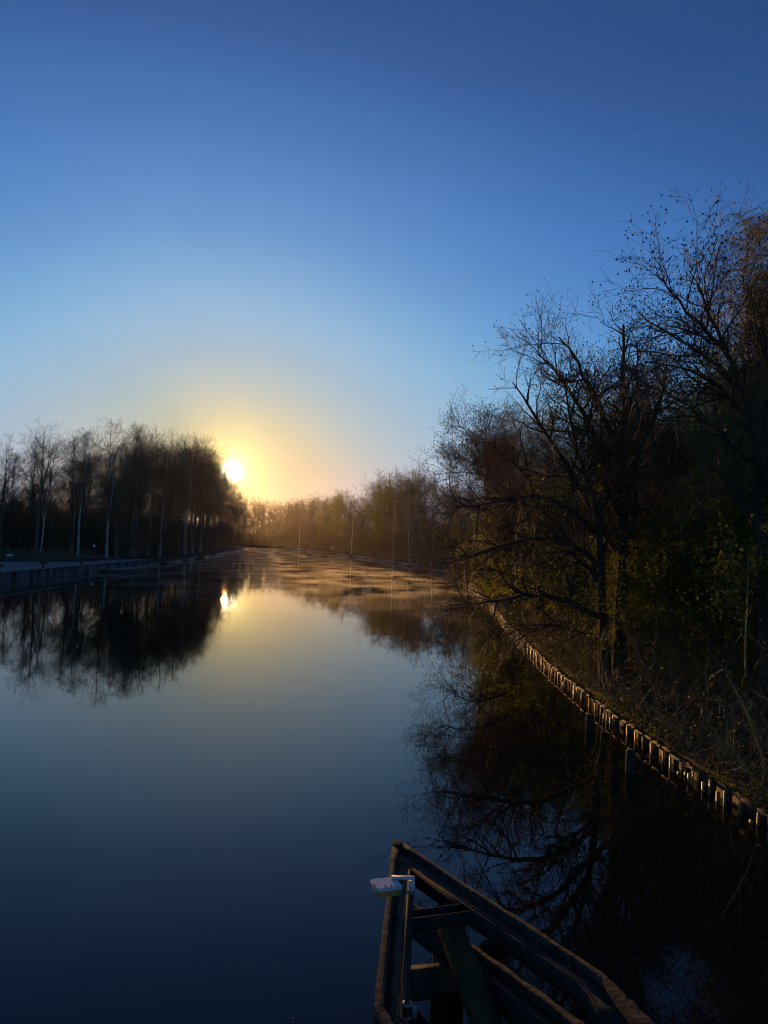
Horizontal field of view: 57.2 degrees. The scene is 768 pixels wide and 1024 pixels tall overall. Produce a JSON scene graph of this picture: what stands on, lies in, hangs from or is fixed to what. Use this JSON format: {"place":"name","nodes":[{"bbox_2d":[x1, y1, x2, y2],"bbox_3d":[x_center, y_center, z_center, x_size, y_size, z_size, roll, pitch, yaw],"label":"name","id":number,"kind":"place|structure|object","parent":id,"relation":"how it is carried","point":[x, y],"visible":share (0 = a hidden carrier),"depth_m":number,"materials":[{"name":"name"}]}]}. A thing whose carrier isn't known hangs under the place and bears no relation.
{"place":"outdoors","nodes":[
{"label":"outdoors","id":0,"kind":"place"},
{"bbox_2d":[0,558,131,569],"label":"pavement","id":1,"kind":"structure","parent":0,"point":[12,565],"depth_m":69.62,"materials":[{"name":"concrete"}]},
{"bbox_2d":[0,546,767,1023],"bbox_3d":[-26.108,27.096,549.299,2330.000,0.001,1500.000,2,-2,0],"label":"water","id":2,"kind":"structure","parent":0,"point":[226,780],"depth_m":11.85,"materials":[{"name":"blue liquid"}]},
{"bbox_2d":[101,566,152,572],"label":"floating jetty","id":3,"kind":"object","parent":2,"relation":"on","point":[126,569],"visible":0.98,"depth_m":80.80,"materials":[{"name":"concrete"}]},
{"bbox_2d":[372,840,654,1023],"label":"guide frame","id":4,"kind":"object","parent":2,"relation":"in","point":[487,983],"visible":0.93,"depth_m":6.17,"materials":[{"name":"wood"}]},
{"bbox_2d":[371,875,416,1023],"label":"lantern post","id":5,"kind":"object","parent":4,"relation":"attached to","point":[387,887],"visible":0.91,"depth_m":5.02,"materials":[{"name":"metal"}]},
{"bbox_2d":[586,714,593,731],"bbox_3d":[5.141,5.771,17.627,0.200,1.405,0.200,2,-2,0],"label":"mooring post","id":6,"kind":"object","parent":2,"relation":"in","point":[589,722],"visible":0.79,"depth_m":17.57,"materials":[{"name":"brown wood"}]},
{"bbox_2d":[625,749,635,773],"bbox_3d":[5.041,5.603,14.409,0.210,1.455,0.210,2,-2,0],"label":"mooring post","id":7,"kind":"object","parent":2,"relation":"in","point":[630,765],"visible":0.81,"depth_m":14.35,"materials":[{"name":"brown wood"}]},
{"bbox_2d":[0,542,767,810],"bbox_3d":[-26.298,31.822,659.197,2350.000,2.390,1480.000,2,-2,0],"label":"ground","id":8,"kind":"structure","parent":0,"point":[157,560],"depth_m":19.49,"materials":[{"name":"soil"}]},
{"bbox_2d":[0,450,33,550],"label":"bare tree","id":9,"kind":"object","parent":8,"relation":"on","point":[15,496],"visible":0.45,"depth_m":105.24,"materials":[{"name":"brown plant"}]},
{"bbox_2d":[0,436,37,551],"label":"bare tree","id":10,"kind":"object","parent":8,"relation":"on","point":[11,470],"visible":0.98,"depth_m":96.49,"materials":[{"name":"brown plant"}]},
{"bbox_2d":[2,430,66,551],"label":"bare tree","id":11,"kind":"object","parent":8,"relation":"on","point":[24,484],"visible":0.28,"depth_m":111.42,"materials":[{"name":"brown plant"}]},
{"bbox_2d":[20,453,68,551],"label":"birch tree","id":12,"kind":"object","parent":8,"relation":"on","point":[47,495],"visible":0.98,"depth_m":96.42,"materials":[{"name":"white plant"}]},
{"bbox_2d":[4,417,87,554],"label":"bare tree","id":13,"kind":"object","parent":8,"relation":"on","point":[41,479],"visible":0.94,"depth_m":97.63,"materials":[{"name":"brown plant"}]},
{"bbox_2d":[0,546,99,561],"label":"grass","id":14,"kind":"structure","parent":8,"relation":"on","point":[59,557],"depth_m":83.11,"materials":[{"name":"green plant"}]},
{"bbox_2d":[20,443,80,552],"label":"birch tree","id":15,"kind":"object","parent":8,"relation":"on","point":[50,499],"visible":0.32,"depth_m":105.71,"materials":[{"name":"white plant"}]},
{"bbox_2d":[43,435,99,552],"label":"birch tree","id":16,"kind":"object","parent":8,"relation":"on","point":[67,495],"visible":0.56,"depth_m":103.56,"materials":[{"name":"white plant"}]},
{"bbox_2d":[0,559,146,583],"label":"quay wall","id":17,"kind":"structure","parent":8,"relation":"on","point":[19,574],"depth_m":66.71,"materials":[{"name":"concrete"}]},
{"bbox_2d":[54,429,106,521],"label":"bare tree","id":18,"kind":"object","parent":8,"relation":"on","point":[85,459],"visible":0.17,"depth_m":113.78,"materials":[{"name":"brown plant"}]},
{"bbox_2d":[54,429,107,555],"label":"birch tree","id":19,"kind":"object","parent":8,"relation":"on","point":[93,487],"visible":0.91,"depth_m":97.38,"materials":[{"name":"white plant"}]},
{"bbox_2d":[54,426,118,554],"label":"birch tree","id":20,"kind":"object","parent":8,"relation":"on","point":[82,441],"visible":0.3,"depth_m":108.28,"materials":[{"name":"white plant"}]},
{"bbox_2d":[77,417,134,556],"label":"birch tree","id":21,"kind":"object","parent":8,"relation":"on","point":[107,459],"visible":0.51,"depth_m":103.59,"materials":[{"name":"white plant"}]},
{"bbox_2d":[71,439,142,554],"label":"bare tree","id":22,"kind":"object","parent":8,"relation":"on","point":[110,487],"visible":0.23,"depth_m":106.00,"materials":[{"name":"brown plant"}]},
{"bbox_2d":[83,459,135,557],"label":"birch tree","id":23,"kind":"object","parent":8,"relation":"on","point":[109,521],"visible":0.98,"depth_m":95.90,"materials":[{"name":"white plant"}]},
{"bbox_2d":[79,434,140,558],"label":"bare tree","id":24,"kind":"object","parent":8,"relation":"on","point":[117,516],"visible":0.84,"depth_m":97.92,"materials":[{"name":"brown plant"}]},
{"bbox_2d":[0,458,249,553],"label":"woods","id":25,"kind":"object","parent":8,"relation":"on","point":[27,506],"visible":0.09,"depth_m":131.95,"materials":[{"name":"brown plant"}]},
{"bbox_2d":[0,471,256,559],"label":"undergrowth","id":26,"kind":"object","parent":8,"relation":"on","point":[56,537],"visible":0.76,"depth_m":104.22,"materials":[{"name":"brown plant"}]},
{"bbox_2d":[107,440,157,555],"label":"bare tree","id":27,"kind":"object","parent":8,"relation":"on","point":[136,471],"visible":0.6,"depth_m":102.56,"materials":[{"name":"brown plant"}]},
{"bbox_2d":[111,423,159,552],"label":"birch tree","id":28,"kind":"object","parent":8,"relation":"on","point":[143,466],"visible":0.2,"depth_m":112.72,"materials":[{"name":"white plant"}]},
{"bbox_2d":[107,423,164,556],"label":"birch tree","id":29,"kind":"object","parent":8,"relation":"on","point":[137,442],"visible":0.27,"depth_m":111.96,"materials":[{"name":"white plant"}]},
{"bbox_2d":[114,434,161,556],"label":"birch tree","id":30,"kind":"object","parent":8,"relation":"on","point":[143,489],"visible":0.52,"depth_m":107.64,"materials":[{"name":"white plant"}]},
{"bbox_2d":[114,424,185,557],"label":"bare tree","id":31,"kind":"object","parent":8,"relation":"on","point":[144,479],"visible":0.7,"depth_m":108.10,"materials":[{"name":"brown plant"}]},
{"bbox_2d":[130,422,177,554],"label":"birch tree","id":32,"kind":"object","parent":8,"relation":"on","point":[155,445],"visible":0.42,"depth_m":115.51,"materials":[{"name":"brown plant"}]},
{"bbox_2d":[145,446,185,556],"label":"birch tree","id":33,"kind":"object","parent":8,"relation":"on","point":[167,477],"visible":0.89,"depth_m":114.72,"materials":[{"name":"brown plant"}]},
{"bbox_2d":[147,428,195,542],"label":"birch tree","id":34,"kind":"object","parent":8,"relation":"on","point":[170,462],"visible":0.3,"depth_m":122.04,"materials":[{"name":"brown plant"}]},
{"bbox_2d":[150,435,198,530],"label":"bare tree","id":35,"kind":"object","parent":8,"relation":"on","point":[172,477],"visible":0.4,"depth_m":121.17,"materials":[{"name":"brown plant"}]},
{"bbox_2d":[148,432,208,554],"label":"bare tree","id":36,"kind":"object","parent":8,"relation":"on","point":[184,500],"visible":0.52,"depth_m":128.00,"materials":[{"name":"brown plant"}]},
{"bbox_2d":[149,444,209,555],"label":"bare tree","id":37,"kind":"object","parent":8,"relation":"on","point":[165,515],"visible":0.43,"depth_m":119.82,"materials":[{"name":"brown plant"}]},
{"bbox_2d":[166,433,214,553],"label":"birch tree","id":38,"kind":"object","parent":8,"relation":"on","point":[206,468],"visible":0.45,"depth_m":138.13,"materials":[{"name":"brown plant"}]},
{"bbox_2d":[173,446,214,553],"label":"birch tree","id":39,"kind":"object","parent":8,"relation":"on","point":[196,501],"visible":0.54,"depth_m":136.01,"materials":[{"name":"brown plant"}]},
{"bbox_2d":[177,441,223,552],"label":"birch tree","id":40,"kind":"object","parent":8,"relation":"on","point":[210,485],"visible":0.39,"depth_m":150.08,"materials":[{"name":"brown plant"}]},
{"bbox_2d":[192,454,221,551],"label":"birch tree","id":41,"kind":"object","parent":8,"relation":"on","point":[209,510],"visible":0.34,"depth_m":156.72,"materials":[{"name":"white plant"}]},
{"bbox_2d":[188,466,225,548],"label":"bare tree","id":42,"kind":"object","parent":8,"relation":"on","point":[213,513],"visible":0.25,"depth_m":164.15,"materials":[{"name":"brown plant"}]},
{"bbox_2d":[189,444,225,549],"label":"bare tree","id":43,"kind":"object","parent":8,"relation":"on","point":[210,488],"visible":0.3,"depth_m":173.12,"materials":[{"name":"brown plant"}]},
{"bbox_2d":[211,490,238,549],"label":"bare tree","id":44,"kind":"object","parent":8,"relation":"on","point":[220,503],"visible":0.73,"depth_m":185.30,"materials":[{"name":"brown plant"}]},
{"bbox_2d":[187,520,313,545],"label":"undergrowth","id":45,"kind":"object","parent":8,"relation":"on","point":[250,538],"visible":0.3,"depth_m":346.58,"materials":[{"name":"brown plant"}]},
{"bbox_2d":[298,493,322,549],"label":"bare tree","id":46,"kind":"object","parent":8,"relation":"on","point":[310,524],"visible":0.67,"depth_m":270.49,"materials":[{"name":"brown plant"}]},
{"bbox_2d":[306,492,327,550],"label":"bare tree","id":47,"kind":"object","parent":8,"relation":"on","point":[318,512],"visible":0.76,"depth_m":260.44,"materials":[{"name":"brown plant"}]},
{"bbox_2d":[312,502,334,549],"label":"leafing tree","id":48,"kind":"object","parent":8,"relation":"on","point":[320,521],"visible":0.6,"depth_m":243.53,"materials":[{"name":"brown plant"}]},
{"bbox_2d":[313,499,339,552],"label":"bare tree","id":49,"kind":"object","parent":8,"relation":"on","point":[327,527],"visible":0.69,"depth_m":233.56,"materials":[{"name":"brown plant"}]},
{"bbox_2d":[321,489,347,550],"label":"leafing tree","id":50,"kind":"object","parent":8,"relation":"on","point":[324,503],"visible":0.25,"depth_m":247.97,"materials":[{"name":"brown plant"}]},
{"bbox_2d":[323,496,348,552],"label":"leafing tree","id":51,"kind":"object","parent":8,"relation":"on","point":[333,526],"visible":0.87,"depth_m":222.11,"materials":[{"name":"brown plant"}]},
{"bbox_2d":[335,490,359,554],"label":"bare tree","id":52,"kind":"object","parent":8,"relation":"on","point":[344,507],"visible":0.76,"depth_m":212.06,"materials":[{"name":"brown plant"}]},
{"bbox_2d":[346,505,360,554],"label":"birch tree","id":53,"kind":"object","parent":8,"relation":"on","point":[352,524],"visible":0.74,"depth_m":204.16,"materials":[{"name":"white plant"}]},
{"bbox_2d":[347,495,371,555],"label":"bare tree","id":54,"kind":"object","parent":8,"relation":"on","point":[358,533],"visible":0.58,"depth_m":196.15,"materials":[{"name":"brown plant"}]},
{"bbox_2d":[346,496,374,556],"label":"bare tree","id":55,"kind":"object","parent":8,"relation":"on","point":[362,518],"visible":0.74,"depth_m":190.93,"materials":[{"name":"brown plant"}]},
{"bbox_2d":[358,473,386,556],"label":"bare tree","id":56,"kind":"object","parent":8,"relation":"on","point":[373,492],"visible":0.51,"depth_m":185.62,"materials":[{"name":"brown plant"}]},
{"bbox_2d":[360,477,392,558],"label":"leafing tree","id":57,"kind":"object","parent":8,"relation":"on","point":[377,497],"visible":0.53,"depth_m":175.14,"materials":[{"name":"brown plant"}]},
{"bbox_2d":[363,476,401,559],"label":"leafing tree","id":58,"kind":"object","parent":8,"relation":"on","point":[388,496],"visible":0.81,"depth_m":167.23,"materials":[{"name":"brown plant"}]},
{"bbox_2d":[382,487,402,560],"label":"birch tree","id":59,"kind":"object","parent":8,"relation":"on","point":[390,514],"visible":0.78,"depth_m":161.37,"materials":[{"name":"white plant"}]},
{"bbox_2d":[382,469,440,561],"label":"bare tree","id":60,"kind":"object","parent":8,"relation":"on","point":[406,523],"visible":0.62,"depth_m":153.91,"materials":[{"name":"brown plant"}]},
{"bbox_2d":[273,499,552,589],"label":"undergrowth","id":61,"kind":"object","parent":8,"relation":"on","point":[371,548],"visible":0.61,"depth_m":175.50,"materials":[{"name":"brown plant"}]},
{"bbox_2d":[399,479,428,563],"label":"birch tree","id":62,"kind":"object","parent":8,"relation":"on","point":[408,508],"visible":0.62,"depth_m":144.35,"materials":[{"name":"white plant"}]},
{"bbox_2d":[393,464,439,561],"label":"bare tree","id":63,"kind":"object","parent":8,"relation":"on","point":[416,489],"visible":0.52,"depth_m":153.43,"materials":[{"name":"brown plant"}]},
{"bbox_2d":[392,461,441,557],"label":"leafing tree","id":64,"kind":"object","parent":8,"relation":"on","point":[416,497],"visible":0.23,"depth_m":167.45,"materials":[{"name":"brown plant"}]},
{"bbox_2d":[398,483,440,564],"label":"bare tree","id":65,"kind":"object","parent":8,"relation":"on","point":[416,510],"visible":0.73,"depth_m":136.06,"materials":[{"name":"brown plant"}]},
{"bbox_2d":[282,405,560,556],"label":"woods","id":66,"kind":"object","parent":8,"relation":"on","point":[390,532],"visible":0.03,"depth_m":220.22,"materials":[{"name":"brown plant"}]},
{"bbox_2d":[416,480,447,565],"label":"birch tree","id":67,"kind":"object","parent":8,"relation":"on","point":[430,509],"visible":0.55,"depth_m":128.10,"materials":[{"name":"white plant"}]},
{"bbox_2d":[427,476,473,553],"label":"leafing tree","id":68,"kind":"object","parent":8,"relation":"on","point":[447,508],"visible":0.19,"depth_m":120.34,"materials":[{"name":"brown plant"}]},
{"bbox_2d":[430,391,530,594],"bbox_3d":[7.101,-1.453,52.303,8.303,15.451,6.890,2,-2,0],"label":"bare tree","id":69,"kind":"object","parent":8,"relation":"on","point":[500,418],"visible":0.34,"depth_m":51.82,"materials":[{"name":"brown plant"}]},
{"bbox_2d":[461,556,516,607],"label":"leafing shrub","id":70,"kind":"object","parent":8,"relation":"on","point":[491,583],"visible":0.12,"depth_m":49.70,"materials":[{"name":"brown plant"}]},
{"bbox_2d":[403,385,596,623],"bbox_3d":[6.711,-0.368,37.971,12.014,12.952,8.674,3,-3,-12],"label":"bare tree","id":71,"kind":"object","parent":8,"relation":"on","point":[510,458],"visible":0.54,"depth_m":36.57,"materials":[{"name":"brown plant"}]},
{"bbox_2d":[456,476,562,612],"bbox_3d":[8.759,2.064,45.111,8.921,9.438,11.632,2,-2,10],"label":"leafing shrub","id":72,"kind":"object","parent":8,"relation":"on","point":[499,563],"visible":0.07,"depth_m":43.62,"materials":[{"name":"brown plant"}]},
{"bbox_2d":[471,398,553,494],"bbox_3d":[11.788,-1.606,61.962,8.834,18.171,9.090,2,-2,0],"label":"birch tree","id":73,"kind":"object","parent":8,"relation":"on","point":[513,414],"visible":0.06,"depth_m":61.68,"materials":[{"name":"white plant"}]},
{"bbox_2d":[453,464,600,611],"bbox_3d":[10.374,1.550,47.161,10.294,10.890,13.421,3,-3,-18],"label":"leafing shrub","id":74,"kind":"object","parent":8,"relation":"on","point":[513,508],"visible":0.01,"depth_m":46.53,"materials":[{"name":"green plant"}]},
{"bbox_2d":[482,477,614,621],"bbox_3d":[11.248,1.982,40.876,8.921,9.438,11.632,4,-3,-28],"label":"leafing shrub","id":75,"kind":"object","parent":8,"relation":"on","point":[548,560],"visible":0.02,"depth_m":40.15,"materials":[{"name":"green plant"}]},
{"bbox_2d":[485,464,612,635],"bbox_3d":[8.796,1.875,32.917,8.235,8.712,10.737,2,-3,16],"label":"leafing shrub","id":76,"kind":"object","parent":8,"relation":"on","point":[572,577],"visible":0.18,"depth_m":33.64,"materials":[{"name":"green plant"}]},
{"bbox_2d":[379,278,722,690],"bbox_3d":[5.498,-0.630,22.192,11.207,12.951,7.119,2,-2,0],"label":"bare tree","id":77,"kind":"object","parent":8,"relation":"on","point":[620,478],"visible":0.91,"depth_m":21.48,"materials":[{"name":"brown plant"}]},
{"bbox_2d":[508,397,595,567],"bbox_3d":[12.006,-1.372,50.625,8.336,14.847,8.008,0,-3,42],"label":"birch tree","id":78,"kind":"object","parent":8,"relation":"on","point":[544,440],"visible":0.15,"depth_m":50.48,"materials":[{"name":"brown plant"}]},
{"bbox_2d":[430,553,767,802],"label":"undergrowth","id":79,"kind":"object","parent":8,"relation":"on","point":[683,698],"visible":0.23,"depth_m":18.70,"materials":[{"name":"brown plant"}]},
{"bbox_2d":[584,621,614,695],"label":"sapling","id":80,"kind":"object","parent":8,"relation":"on","point":[600,654],"visible":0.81,"depth_m":20.32,"materials":[{"name":"brown plant"}]},
{"bbox_2d":[529,374,670,571],"bbox_3d":[13.992,-1.511,44.786,10.501,16.944,14.660,0,-3,42],"label":"leafing tree","id":81,"kind":"object","parent":8,"relation":"on","point":[577,411],"visible":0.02,"depth_m":46.81,"materials":[{"name":"brown plant"}]},
{"bbox_2d":[457,578,767,826],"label":"pile wall","id":82,"kind":"structure","parent":8,"relation":"on","point":[741,803],"depth_m":14.83,"materials":[{"name":"brown wood"}]},
{"bbox_2d":[495,601,767,809],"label":"ground cover","id":83,"kind":"object","parent":8,"relation":"on","point":[671,738],"visible":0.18,"depth_m":17.52,"materials":[{"name":"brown plant"}]},
{"bbox_2d":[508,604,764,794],"bbox_3d":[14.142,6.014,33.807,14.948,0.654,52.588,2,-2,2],"label":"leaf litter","id":84,"kind":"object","parent":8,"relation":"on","point":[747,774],"visible":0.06,"depth_m":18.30,"materials":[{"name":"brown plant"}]},
{"bbox_2d":[617,607,664,701],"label":"sapling","id":85,"kind":"object","parent":8,"relation":"on","point":[631,639],"visible":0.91,"depth_m":19.35,"materials":[{"name":"brown plant"}]},
{"bbox_2d":[546,477,754,689],"bbox_3d":[8.732,2.270,21.339,6.804,6.745,6.294,1,-3,29],"label":"leafy shrub","id":86,"kind":"object","parent":8,"relation":"on","point":[641,600],"visible":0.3,"depth_m":21.21,"materials":[{"name":"green plant"}]},
{"bbox_2d":[555,441,747,637],"bbox_3d":[12.266,1.444,30.932,9.827,9.743,9.091,2,-3,14],"label":"leafy shrub","id":87,"kind":"object","parent":8,"relation":"on","point":[616,534],"visible":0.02,"depth_m":30.53,"materials":[{"name":"green plant"}]},
{"bbox_2d":[537,181,767,752],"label":"alder tree","id":88,"kind":"object","parent":8,"relation":"on","point":[759,455],"visible":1,"depth_m":15.37,"materials":[{"name":"brown plant"}]},
{"bbox_2d":[558,325,752,605],"bbox_3d":[15.478,-1.938,33.493,14.660,16.944,10.501,2,-2,6],"label":"leafing tree","id":89,"kind":"object","parent":8,"relation":"on","point":[690,422],"visible":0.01,"depth_m":33.07,"materials":[{"name":"brown plant"}]},
{"bbox_2d":[563,476,752,665],"bbox_3d":[10.276,2.155,25.242,6.993,7.495,7.560,4,-3,-34],"label":"leafy shrub","id":90,"kind":"object","parent":8,"relation":"on","point":[611,553],"visible":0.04,"depth_m":25.23,"materials":[{"name":"green plant"}]},
{"bbox_2d":[583,377,752,665],"bbox_3d":[9.718,0.164,23.820,6.454,10.046,5.864,2,-2,7],"label":"bare tree","id":91,"kind":"object","parent":8,"relation":"on","point":[680,456],"visible":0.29,"depth_m":23.71,"materials":[{"name":"black plant"}]},
{"bbox_2d":[575,341,767,576],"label":"leafing tree","id":92,"kind":"object","parent":8,"relation":"on","point":[704,426],"visible":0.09,"depth_m":28.96,"materials":[{"name":"brown plant"}]},
{"bbox_2d":[610,461,767,704],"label":"leafy shrub","id":93,"kind":"object","parent":8,"relation":"on","point":[680,566],"visible":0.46,"depth_m":19.33,"materials":[{"name":"green plant"}]},
{"bbox_2d":[636,421,753,644],"bbox_3d":[15.589,0.832,29.651,10.490,11.242,11.339,2,-2,0],"label":"leafy shrub","id":94,"kind":"object","parent":8,"relation":"on","point":[712,478],"visible":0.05,"depth_m":28.22,"materials":[{"name":"green plant"}]},
{"bbox_2d":[678,632,728,721],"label":"sapling","id":95,"kind":"object","parent":8,"relation":"on","point":[706,675],"visible":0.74,"depth_m":17.64,"materials":[{"name":"brown plant"}]},
{"bbox_2d":[643,411,767,647],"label":"leafy shrub","id":96,"kind":"object","parent":8,"relation":"on","point":[730,506],"visible":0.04,"depth_m":22.66,"materials":[{"name":"green plant"}]},
{"bbox_2d":[662,182,767,468],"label":"birch tree","id":97,"kind":"object","parent":8,"relation":"on","point":[759,230],"visible":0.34,"depth_m":28.68,"materials":[{"name":"orange plant"}]},
{"bbox_2d":[674,490,767,699],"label":"leafy shrub","id":98,"kind":"object","parent":8,"relation":"on","point":[729,542],"visible":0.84,"depth_m":16.20,"materials":[{"name":"green plant"}]},
{"bbox_2d":[700,221,767,440],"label":"birch tree","id":99,"kind":"object","parent":8,"relation":"on","point":[737,306],"visible":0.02,"depth_m":31.56,"materials":[{"name":"brown plant"}]},
{"bbox_2d":[705,656,767,781],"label":"sapling","id":100,"kind":"object","parent":8,"relation":"on","point":[755,736],"visible":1,"depth_m":13.35,"materials":[{"name":"brown plant"}]},
{"bbox_2d":[708,537,767,676],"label":"sapling","id":101,"kind":"object","parent":8,"relation":"on","point":[745,644],"visible":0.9,"depth_m":14.90,"materials":[{"name":"brown plant"}]},
{"bbox_2d":[0,0,767,539],"label":"sky","id":102,"kind":"structure","parent":0,"point":[285,233],"materials":[{"name":"blue"}]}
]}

